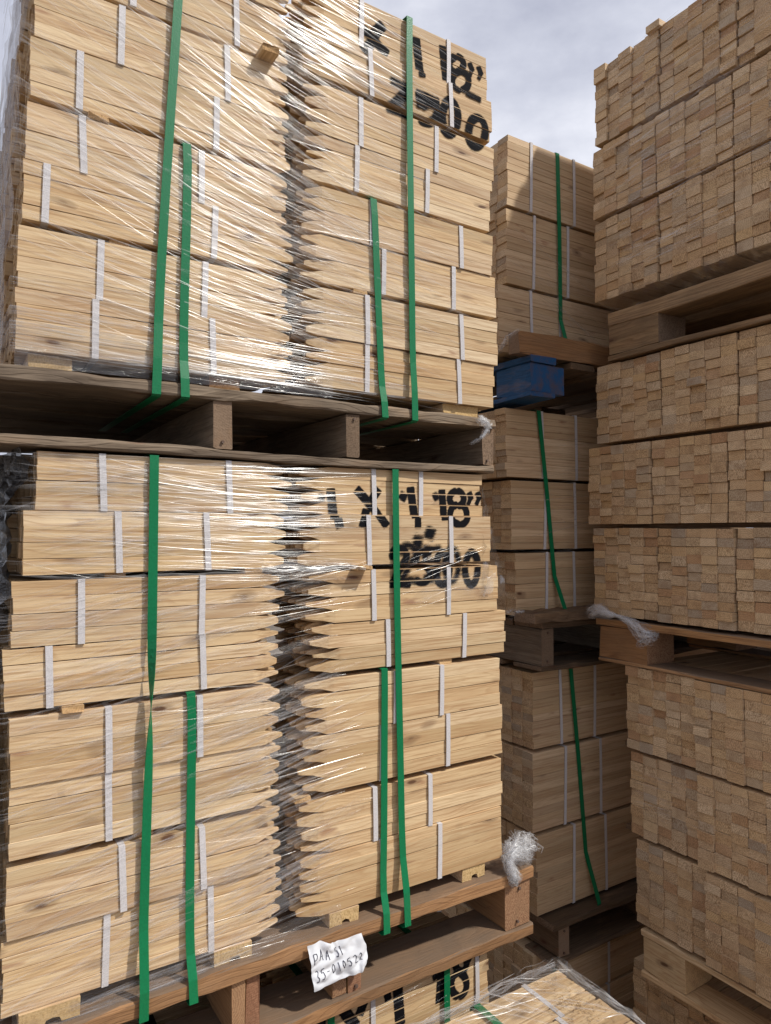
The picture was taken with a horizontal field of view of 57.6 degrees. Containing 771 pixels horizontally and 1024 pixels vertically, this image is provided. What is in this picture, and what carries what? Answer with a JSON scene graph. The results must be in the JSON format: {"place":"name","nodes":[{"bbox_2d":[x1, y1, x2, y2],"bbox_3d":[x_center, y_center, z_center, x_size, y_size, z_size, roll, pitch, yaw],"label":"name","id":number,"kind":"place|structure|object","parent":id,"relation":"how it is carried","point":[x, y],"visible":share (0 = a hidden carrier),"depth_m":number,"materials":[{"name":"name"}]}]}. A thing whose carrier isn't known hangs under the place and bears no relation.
{"place":"outdoors","nodes":[
{"label":"outdoors","id":0,"kind":"place"},
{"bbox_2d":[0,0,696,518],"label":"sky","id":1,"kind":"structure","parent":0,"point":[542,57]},
{"bbox_2d":[265,911,448,985],"bbox_3d":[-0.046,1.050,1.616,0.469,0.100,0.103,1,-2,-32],"label":"pallet","id":2,"kind":"object","parent":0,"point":[287,972],"visible":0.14,"depth_m":1.65,"materials":[{"name":"brown wood"}]},
{"bbox_2d":[633,954,729,1023],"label":"lumber bundle","id":3,"kind":"object","parent":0,"point":[654,1003],"visible":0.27,"depth_m":2.01,"materials":[{"name":"brown wood"}]},
{"bbox_2d":[641,926,770,1023],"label":"pallet","id":4,"kind":"object","parent":3,"relation":"on","point":[676,970],"visible":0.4,"depth_m":1.88,"materials":[{"name":"brown wood"}]},
{"bbox_2d":[636,837,708,957],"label":"lumber bundle","id":5,"kind":"object","parent":4,"relation":"on","point":[670,899],"visible":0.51,"depth_m":1.92,"materials":[{"name":"brown wood"}]},
{"bbox_2d":[626,822,631,829],"bbox_3d":[0.944,0.922,1.752,0.040,0.014,0.800,1,-2,-32],"label":"spacer","id":6,"kind":"object","parent":5,"relation":"on","point":[629,825],"visible":0.15,"depth_m":2.07,"materials":[{"name":"brown wood"}]},
{"bbox_2d":[697,773,770,895],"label":"lumber bundle","id":7,"kind":"object","parent":6,"relation":"on","point":[734,832],"visible":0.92,"depth_m":1.75,"materials":[{"name":"brown wood"}]},
{"bbox_2d":[630,750,703,859],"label":"lumber bundle","id":8,"kind":"object","parent":5,"relation":"on","point":[664,811],"visible":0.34,"depth_m":1.94,"materials":[{"name":"brown wood"}]},
{"bbox_2d":[625,647,770,767],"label":"lumber bundle","id":9,"kind":"object","parent":8,"relation":"on","point":[660,717],"visible":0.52,"depth_m":1.96,"materials":[{"name":"brown wood"}]},
{"bbox_2d":[704,871,770,1001],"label":"lumber bundle","id":10,"kind":"object","parent":4,"relation":"on","point":[738,931],"visible":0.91,"depth_m":1.73,"materials":[{"name":"brown wood"}]},
{"bbox_3d":[0.679,1.837,2.629,0.888,0.133,0.595,1,-2,-32],"label":"pallet","id":11,"kind":"object","parent":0,"visible":0},
{"bbox_2d":[488,969,633,1022],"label":"board bundle","id":12,"kind":"object","parent":11,"relation":"on","point":[616,994],"visible":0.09,"depth_m":2.37,"materials":[{"name":"brown wood"}]},
{"bbox_2d":[487,919,645,996],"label":"board bundle","id":13,"kind":"object","parent":12,"relation":"on","point":[515,965],"visible":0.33,"depth_m":2.29,"materials":[{"name":"brown wood"}]},
{"bbox_2d":[464,877,643,967],"bbox_3d":[0.849,1.327,2.709,1.234,0.129,0.659,1,-2,-32],"label":"pallet","id":14,"kind":"object","parent":13,"relation":"on","point":[556,937],"visible":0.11,"depth_m":2.23,"materials":[{"name":"brown wood"}]},
{"bbox_2d":[500,803,641,915],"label":"board bundle","id":15,"kind":"object","parent":14,"relation":"on","point":[554,856],"visible":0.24,"depth_m":2.25,"materials":[{"name":"brown wood"}]},
{"bbox_2d":[495,729,635,832],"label":"board bundle","id":16,"kind":"object","parent":15,"relation":"on","point":[540,789],"visible":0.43,"depth_m":2.24,"materials":[{"name":"brown wood"}]},
{"bbox_2d":[499,649,715,749],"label":"board bundle","id":17,"kind":"object","parent":16,"relation":"on","point":[537,711],"visible":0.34,"depth_m":2.25,"materials":[{"name":"brown wood"}]},
{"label":"stake bundle","id":18,"kind":"object","parent":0,"visible":0},
{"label":"stake bundle","id":19,"kind":"object","parent":18,"relation":"on","visible":0},
{"bbox_2d":[419,992,488,1023],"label":"stake bundle","id":20,"kind":"object","parent":19,"relation":"on","point":[463,1009],"visible":0.16,"depth_m":1.56,"materials":[{"name":"brown wood"}]},
{"bbox_2d":[317,953,488,1023],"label":"stake bundle","id":21,"kind":"object","parent":20,"relation":"on","point":[419,1001],"visible":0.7,"depth_m":1.51,"materials":[{"name":"brown wood"}]},
{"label":"stake bundle","id":22,"kind":"object","parent":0,"visible":0},
{"bbox_2d":[445,970,595,1023],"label":"stake bundle","id":23,"kind":"object","parent":22,"relation":"on","point":[523,1005],"visible":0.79,"depth_m":1.38,"materials":[{"name":"brown wood"}]},
{"bbox_3d":[0.944,0.677,1.758,0.040,0.014,0.800,1,-2,-32],"label":"spacer","id":24,"kind":"object","parent":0,"visible":0},
{"bbox_2d":[692,666,770,793],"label":"lumber bundle","id":25,"kind":"object","parent":24,"relation":"on","point":[732,729],"visible":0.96,"depth_m":1.75,"materials":[{"name":"brown wood"}]},
{"bbox_2d":[596,616,770,693],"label":"pallet","id":26,"kind":"object","parent":25,"relation":"on","point":[641,643],"visible":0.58,"depth_m":1.99,"materials":[{"name":"orange wood"}]},
{"bbox_2d":[593,528,737,620],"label":"lumber bundle","id":27,"kind":"object","parent":26,"relation":"on","point":[626,566],"visible":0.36,"depth_m":2.05,"materials":[{"name":"brown wood"}]},
{"bbox_2d":[623,522,770,527],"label":"spacer","id":28,"kind":"object","parent":27,"relation":"on","point":[718,525],"visible":0.79,"depth_m":1.89,"materials":[{"name":"brown wood"}]},
{"bbox_2d":[588,441,658,524],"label":"lumber bundle","id":29,"kind":"object","parent":28,"relation":"on","point":[620,488],"visible":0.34,"depth_m":2.06,"materials":[{"name":"brown wood"}]},
{"bbox_2d":[652,432,729,522],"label":"lumber bundle","id":30,"kind":"object","parent":28,"relation":"on","point":[690,482],"visible":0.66,"depth_m":1.87,"materials":[{"name":"brown wood"}]},
{"bbox_2d":[622,423,770,444],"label":"spacer","id":31,"kind":"object","parent":30,"relation":"on","point":[758,426],"visible":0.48,"depth_m":1.88,"materials":[{"name":"brown wood"}]},
{"bbox_2d":[596,352,666,444],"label":"lumber bundle","id":32,"kind":"object","parent":31,"relation":"on","point":[629,400],"visible":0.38,"depth_m":2.05,"materials":[{"name":"brown wood"}]},
{"bbox_2d":[737,324,770,425],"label":"lumber bundle","id":33,"kind":"object","parent":31,"relation":"on","point":[754,346],"visible":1,"depth_m":1.73,"materials":[{"name":"brown wood"}]},
{"bbox_2d":[661,333,744,435],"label":"lumber bundle","id":34,"kind":"object","parent":30,"relation":"on","point":[700,386],"visible":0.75,"depth_m":1.85,"materials":[{"name":"brown wood"}]},
{"bbox_2d":[607,259,770,362],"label":"pallet","id":35,"kind":"object","parent":34,"relation":"on","point":[736,302],"visible":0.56,"depth_m":1.96,"materials":[{"name":"brown wood"}]},
{"bbox_2d":[594,197,684,308],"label":"lumber bundle","id":36,"kind":"object","parent":35,"relation":"on","point":[627,268],"visible":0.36,"depth_m":2.07,"materials":[{"name":"brown wood"}]},
{"bbox_2d":[659,160,761,287],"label":"lumber bundle","id":37,"kind":"object","parent":35,"relation":"on","point":[697,220],"visible":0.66,"depth_m":1.87,"materials":[{"name":"brown wood"}]},
{"bbox_2d":[735,142,770,261],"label":"lumber bundle","id":38,"kind":"object","parent":35,"relation":"on","point":[753,199],"visible":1,"depth_m":1.75,"materials":[{"name":"brown wood"}]},
{"bbox_3d":[0.944,-0.906,1.802,0.040,0.014,0.800,1,-2,-32],"label":"spacer","id":39,"kind":"object","parent":38,"relation":"on","visible":0},
{"bbox_2d":[593,119,661,222],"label":"lumber bundle","id":40,"kind":"object","parent":39,"relation":"on","point":[625,172],"visible":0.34,"depth_m":2.07,"materials":[{"name":"brown wood"}]},
{"bbox_2d":[655,75,738,192],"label":"lumber bundle","id":41,"kind":"object","parent":39,"relation":"on","point":[694,136],"visible":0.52,"depth_m":1.88,"materials":[{"name":"brown wood"}]},
{"bbox_2d":[732,51,770,156],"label":"lumber bundle","id":42,"kind":"object","parent":39,"relation":"on","point":[751,85],"visible":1,"depth_m":1.75,"materials":[{"name":"brown wood"}]},
{"bbox_3d":[0.944,-1.132,1.808,0.041,0.014,0.800,1,-2,-32],"label":"spacer","id":43,"kind":"object","parent":42,"relation":"on","visible":0},
{"bbox_2d":[594,30,663,148],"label":"lumber bundle","id":44,"kind":"object","parent":43,"relation":"on","point":[627,92],"visible":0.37,"depth_m":2.06,"materials":[{"name":"brown wood"}]},
{"bbox_2d":[659,0,741,110],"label":"lumber bundle","id":45,"kind":"object","parent":43,"relation":"on","point":[699,43],"visible":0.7,"depth_m":1.88,"materials":[{"name":"brown wood"}]},
{"bbox_2d":[737,0,770,66],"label":"lumber bundle","id":46,"kind":"object","parent":43,"relation":"on","point":[754,28],"visible":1,"depth_m":1.75,"materials":[{"name":"brown wood"}]},
{"bbox_2d":[727,427,770,522],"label":"lumber bundle","id":47,"kind":"object","parent":28,"relation":"on","point":[749,474],"visible":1,"depth_m":1.74,"materials":[{"name":"brown wood"}]},
{"bbox_2d":[657,529,738,630],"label":"lumber bundle","id":48,"kind":"object","parent":26,"relation":"on","point":[697,584],"visible":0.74,"depth_m":1.85,"materials":[{"name":"brown wood"}]},
{"bbox_2d":[736,528,770,634],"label":"lumber bundle","id":49,"kind":"object","parent":26,"relation":"on","point":[753,571],"visible":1,"depth_m":1.73,"materials":[{"name":"brown wood"}]},
{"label":"stake bundle","id":50,"kind":"object","parent":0,"visible":0},
{"bbox_2d":[0,788,533,1023],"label":"pallet","id":51,"kind":"object","parent":50,"relation":"on","point":[496,896],"visible":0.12,"depth_m":1.41,"materials":[{"name":"orange wood"}]},
{"bbox_2d":[0,447,29,672],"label":"stretch wrap","id":52,"kind":"object","parent":51,"relation":"on","point":[14,464],"visible":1,"depth_m":1.14,"materials":[{"name":"black"}]},
{"bbox_2d":[16,994,80,1023],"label":"spacer","id":53,"kind":"object","parent":51,"relation":"on","point":[65,1008],"visible":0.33,"depth_m":1.12,"materials":[{"name":"brown wood"}]},
{"bbox_2d":[0,863,281,1018],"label":"stake bundle","id":54,"kind":"object","parent":51,"relation":"on","point":[48,967],"visible":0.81,"depth_m":1.18,"materials":[{"name":"brown wood"}]},
{"bbox_2d":[0,800,280,941],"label":"stake bundle","id":55,"kind":"object","parent":54,"relation":"on","point":[41,893],"visible":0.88,"depth_m":1.18,"materials":[{"name":"brown wood"}]},
{"bbox_2d":[3,741,279,861],"bbox_3d":[-0.422,0.496,1.265,0.470,0.117,0.110,1,-2,-32],"label":"stake bundle","id":56,"kind":"object","parent":55,"relation":"on","point":[46,817],"visible":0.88,"depth_m":1.19,"materials":[{"name":"brown wood"}]},
{"bbox_2d":[5,682,281,787],"bbox_3d":[-0.420,0.385,1.266,0.470,0.112,0.110,1,-2,-32],"label":"stake bundle","id":57,"kind":"object","parent":56,"relation":"on","point":[44,745],"visible":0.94,"depth_m":1.20,"materials":[{"name":"brown wood"}]},
{"bbox_2d":[0,628,277,711],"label":"stake bundle","id":58,"kind":"object","parent":57,"relation":"on","point":[50,676],"visible":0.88,"depth_m":1.20,"materials":[{"name":"brown wood"}]},
{"bbox_2d":[4,571,283,647],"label":"stake bundle","id":59,"kind":"object","parent":58,"relation":"on","point":[45,611],"visible":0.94,"depth_m":1.20,"materials":[{"name":"brown wood"}]},
{"bbox_2d":[16,510,285,575],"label":"stake bundle","id":60,"kind":"object","parent":59,"relation":"on","point":[66,542],"visible":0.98,"depth_m":1.21,"materials":[{"name":"brown wood"}]},
{"bbox_2d":[28,451,291,513],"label":"stake bundle","id":61,"kind":"object","parent":60,"relation":"on","point":[68,481],"visible":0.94,"depth_m":1.22,"materials":[{"name":"brown wood"}]},
{"bbox_2d":[0,363,495,474],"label":"pallet","id":62,"kind":"object","parent":61,"relation":"on","point":[48,409],"visible":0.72,"depth_m":1.44,"materials":[{"name":"brown wood"}]},
{"bbox_2d":[99,0,182,431],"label":"strap","id":63,"kind":"object","parent":62,"relation":"attached to","point":[164,207],"visible":0.92,"depth_m":1.24,"materials":[{"name":"green plastic"}]},
{"bbox_2d":[7,287,291,389],"bbox_3d":[-0.413,-0.305,1.288,0.491,0.104,0.110,1,-2,-32],"label":"stake bundle","id":64,"kind":"object","parent":62,"relation":"on","point":[92,334],"visible":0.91,"depth_m":1.22,"materials":[{"name":"brown wood"}]},
{"bbox_2d":[13,225,291,331],"bbox_3d":[-0.413,-0.407,1.293,0.485,0.106,0.110,1,-2,-32],"label":"stake bundle","id":65,"kind":"object","parent":64,"relation":"on","point":[62,263],"visible":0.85,"depth_m":1.22,"materials":[{"name":"brown wood"}]},
{"bbox_2d":[16,158,292,279],"bbox_3d":[-0.409,-0.516,1.297,0.482,0.100,0.110,1,-2,-32],"label":"stake bundle","id":66,"kind":"object","parent":65,"relation":"on","point":[62,200],"visible":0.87,"depth_m":1.22,"materials":[{"name":"brown wood"}]},
{"bbox_2d":[19,101,287,227],"bbox_3d":[-0.409,-0.614,1.301,0.476,0.099,0.110,1,-2,-32],"label":"stake bundle","id":67,"kind":"object","parent":66,"relation":"on","point":[68,141],"visible":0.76,"depth_m":1.23,"materials":[{"name":"brown wood"}]},
{"bbox_2d":[24,36,289,174],"bbox_3d":[-0.408,-0.722,1.305,0.470,0.102,0.110,1,-2,-32],"label":"stake bundle","id":68,"kind":"object","parent":67,"relation":"on","point":[65,79],"visible":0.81,"depth_m":1.24,"materials":[{"name":"brown wood"}]},
{"bbox_2d":[27,0,288,124],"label":"stake bundle","id":69,"kind":"object","parent":68,"relation":"on","point":[121,35],"visible":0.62,"depth_m":1.25,"materials":[{"name":"brown wood"}]},
{"bbox_2d":[104,0,289,69],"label":"stake bundle","id":70,"kind":"object","parent":69,"relation":"on","point":[247,27],"visible":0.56,"depth_m":1.32,"materials":[{"name":"brown wood"}]},
{"bbox_2d":[121,142,191,432],"bbox_3d":[-0.491,-0.428,1.468,0.020,0.470,0.519,1,-2,-32],"label":"strap","id":71,"kind":"object","parent":62,"relation":"attached to","point":[185,273],"visible":0.91,"depth_m":1.26,"materials":[{"name":"green plastic"}]},
{"bbox_2d":[359,198,388,426],"bbox_3d":[-0.147,-0.422,1.684,0.038,0.470,0.519,1,-2,-32],"label":"strap","id":72,"kind":"object","parent":62,"relation":"attached to","point":[378,311],"visible":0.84,"depth_m":1.47,"materials":[{"name":"green plastic"}]},
{"bbox_2d":[359,16,417,435],"bbox_3d":[-0.184,-0.629,1.903,0.024,0.895,0.919,1,-2,-32],"label":"strap","id":73,"kind":"object","parent":62,"relation":"attached to","point":[410,171],"visible":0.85,"depth_m":1.52,"materials":[{"name":"green plastic"}]},
{"bbox_2d":[284,337,493,411],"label":"stake bundle","id":74,"kind":"object","parent":62,"relation":"on","point":[334,369],"visible":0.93,"depth_m":1.50,"materials":[{"name":"brown wood"}]},
{"bbox_2d":[286,288,497,365],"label":"stake bundle","id":75,"kind":"object","parent":74,"relation":"on","point":[329,314],"visible":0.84,"depth_m":1.50,"materials":[{"name":"brown wood"}]},
{"bbox_2d":[285,234,495,320],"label":"stake bundle","id":76,"kind":"object","parent":75,"relation":"on","point":[323,261],"visible":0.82,"depth_m":1.50,"materials":[{"name":"brown wood"}]},
{"bbox_2d":[283,186,492,276],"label":"stake bundle","id":77,"kind":"object","parent":76,"relation":"on","point":[325,211],"visible":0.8,"depth_m":1.50,"materials":[{"name":"brown wood"}]},
{"bbox_2d":[285,135,489,233],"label":"stake bundle","id":78,"kind":"object","parent":77,"relation":"on","point":[334,164],"visible":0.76,"depth_m":1.50,"materials":[{"name":"brown wood"}]},
{"bbox_2d":[284,83,493,191],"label":"stake bundle","id":79,"kind":"object","parent":78,"relation":"on","point":[331,112],"visible":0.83,"depth_m":1.50,"materials":[{"name":"brown wood"}]},
{"bbox_2d":[286,28,491,145],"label":"stake bundle","id":80,"kind":"object","parent":79,"relation":"on","point":[319,57],"visible":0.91,"depth_m":1.50,"materials":[{"name":"brown wood"}]},
{"bbox_2d":[285,0,486,99],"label":"stake bundle","id":81,"kind":"object","parent":80,"relation":"on","point":[366,25],"visible":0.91,"depth_m":1.52,"materials":[{"name":"brown wood"}]},
{"bbox_2d":[137,455,158,1023],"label":"strap","id":82,"kind":"object","parent":51,"relation":"attached to","point":[148,771],"visible":0.95,"depth_m":1.20,"materials":[{"name":"green plastic"}]},
{"bbox_2d":[184,690,197,1005],"bbox_3d":[-0.474,0.594,1.445,0.019,0.540,0.528,1,-2,-32],"label":"strap","id":83,"kind":"object","parent":51,"relation":"attached to","point":[190,853],"visible":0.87,"depth_m":1.24,"materials":[{"name":"green plastic"}]},
{"bbox_2d":[307,933,367,991],"bbox_3d":[-0.091,0.869,1.362,0.132,0.092,0.010,1,-2,-32],"label":"paper note","id":84,"kind":"object","parent":51,"relation":"attached to","point":[332,962],"visible":1,"depth_m":1.36,"materials":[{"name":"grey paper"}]},
{"bbox_2d":[377,667,389,935],"bbox_3d":[-0.135,0.600,1.659,0.024,0.540,0.528,1,-2,-32],"label":"strap","id":85,"kind":"object","parent":51,"relation":"attached to","point":[384,793],"visible":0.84,"depth_m":1.45,"materials":[{"name":"green plastic"}]},
{"bbox_2d":[281,806,501,916],"bbox_3d":[0.024,0.741,1.535,0.522,0.121,0.109,1,-2,-32],"label":"stake bundle","id":86,"kind":"object","parent":51,"relation":"on","point":[316,883],"visible":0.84,"depth_m":1.46,"materials":[{"name":"brown wood"}]},
{"bbox_2d":[278,755,501,851],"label":"stake bundle","id":87,"kind":"object","parent":86,"relation":"on","point":[334,820],"visible":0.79,"depth_m":1.48,"materials":[{"name":"brown wood"}]},
{"bbox_2d":[284,704,501,791],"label":"stake bundle","id":88,"kind":"object","parent":87,"relation":"on","point":[319,762],"visible":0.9,"depth_m":1.47,"materials":[{"name":"brown wood"}]},
{"bbox_2d":[284,654,499,733],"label":"stake bundle","id":89,"kind":"object","parent":88,"relation":"on","point":[329,703],"visible":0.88,"depth_m":1.48,"materials":[{"name":"brown wood"}]},
{"bbox_2d":[292,609,504,672],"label":"stake bundle","id":90,"kind":"object","parent":89,"relation":"on","point":[329,647],"visible":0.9,"depth_m":1.48,"materials":[{"name":"brown wood"}]},
{"bbox_2d":[287,564,497,622],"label":"stake bundle","id":91,"kind":"object","parent":90,"relation":"on","point":[333,595],"visible":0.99,"depth_m":1.48,"materials":[{"name":"brown wood"}]},
{"bbox_2d":[282,515,490,565],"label":"stake bundle","id":92,"kind":"object","parent":91,"relation":"on","point":[334,540],"visible":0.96,"depth_m":1.47,"materials":[{"name":"brown wood"}]},
{"bbox_2d":[280,467,481,516],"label":"stake bundle","id":93,"kind":"object","parent":92,"relation":"on","point":[333,491],"visible":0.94,"depth_m":1.48,"materials":[{"name":"brown wood"}]},
{"bbox_2d":[392,469,410,927],"bbox_3d":[-0.208,0.395,1.855,0.034,0.960,0.928,1,-2,-32],"label":"strap","id":94,"kind":"object","parent":51,"relation":"attached to","point":[399,710],"visible":0.87,"depth_m":1.48,"materials":[{"name":"green plastic"}]},
{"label":"board bundle","id":95,"kind":"object","parent":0,"visible":0},
{"bbox_2d":[486,614,700,671],"bbox_3d":[0.814,0.426,2.712,1.224,0.161,0.659,1,-2,-32],"label":"pallet","id":96,"kind":"object","parent":95,"relation":"on","point":[532,647],"visible":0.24,"depth_m":2.23,"materials":[{"name":"brown wood"}]},
{"bbox_2d":[468,549,596,615],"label":"board bundle","id":97,"kind":"object","parent":96,"relation":"on","point":[526,580],"visible":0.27,"depth_m":2.20,"materials":[{"name":"brown wood"}]},
{"bbox_2d":[479,480,622,549],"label":"board bundle","id":98,"kind":"object","parent":97,"relation":"on","point":[515,511],"visible":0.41,"depth_m":2.21,"materials":[{"name":"brown wood"}]},
{"bbox_2d":[477,408,612,483],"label":"board bundle","id":99,"kind":"object","parent":98,"relation":"on","point":[570,442],"visible":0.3,"depth_m":2.22,"materials":[{"name":"brown wood"}]},
{"bbox_2d":[478,354,598,418],"bbox_3d":[0.789,-0.384,2.702,1.303,0.131,0.707,1,-2,-32],"label":"pallet","id":100,"kind":"object","parent":99,"relation":"on","point":[533,382],"visible":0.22,"depth_m":2.17,"materials":[{"name":"blue paint"}]},
{"bbox_2d":[489,284,611,379],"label":"board bundle","id":101,"kind":"object","parent":100,"relation":"on","point":[523,310],"visible":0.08,"depth_m":2.23,"materials":[{"name":"brown wood"}]},
{"bbox_2d":[486,208,621,311],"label":"board bundle","id":102,"kind":"object","parent":101,"relation":"on","point":[525,252],"visible":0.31,"depth_m":2.23,"materials":[{"name":"brown wood"}]},
{"bbox_2d":[489,134,599,236],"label":"board bundle","id":103,"kind":"object","parent":102,"relation":"on","point":[524,182],"visible":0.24,"depth_m":2.23,"materials":[{"name":"brown wood"}]},
{"bbox_2d":[508,330,612,368],"bbox_3d":[0.695,-0.494,2.258,0.754,0.076,0.048,1,-2,-32],"label":"plank","id":104,"kind":"object","parent":100,"relation":"on","point":[561,350],"visible":0.47,"depth_m":2.13,"materials":[{"name":"orange wood"}]},
{"bbox_2d":[514,605,613,624],"bbox_3d":[0.569,0.319,2.195,0.364,0.036,0.096,1,-2,-32],"label":"plank","id":105,"kind":"object","parent":96,"relation":"on","point":[555,614],"visible":0.87,"depth_m":2.13,"materials":[{"name":"brown wood"}]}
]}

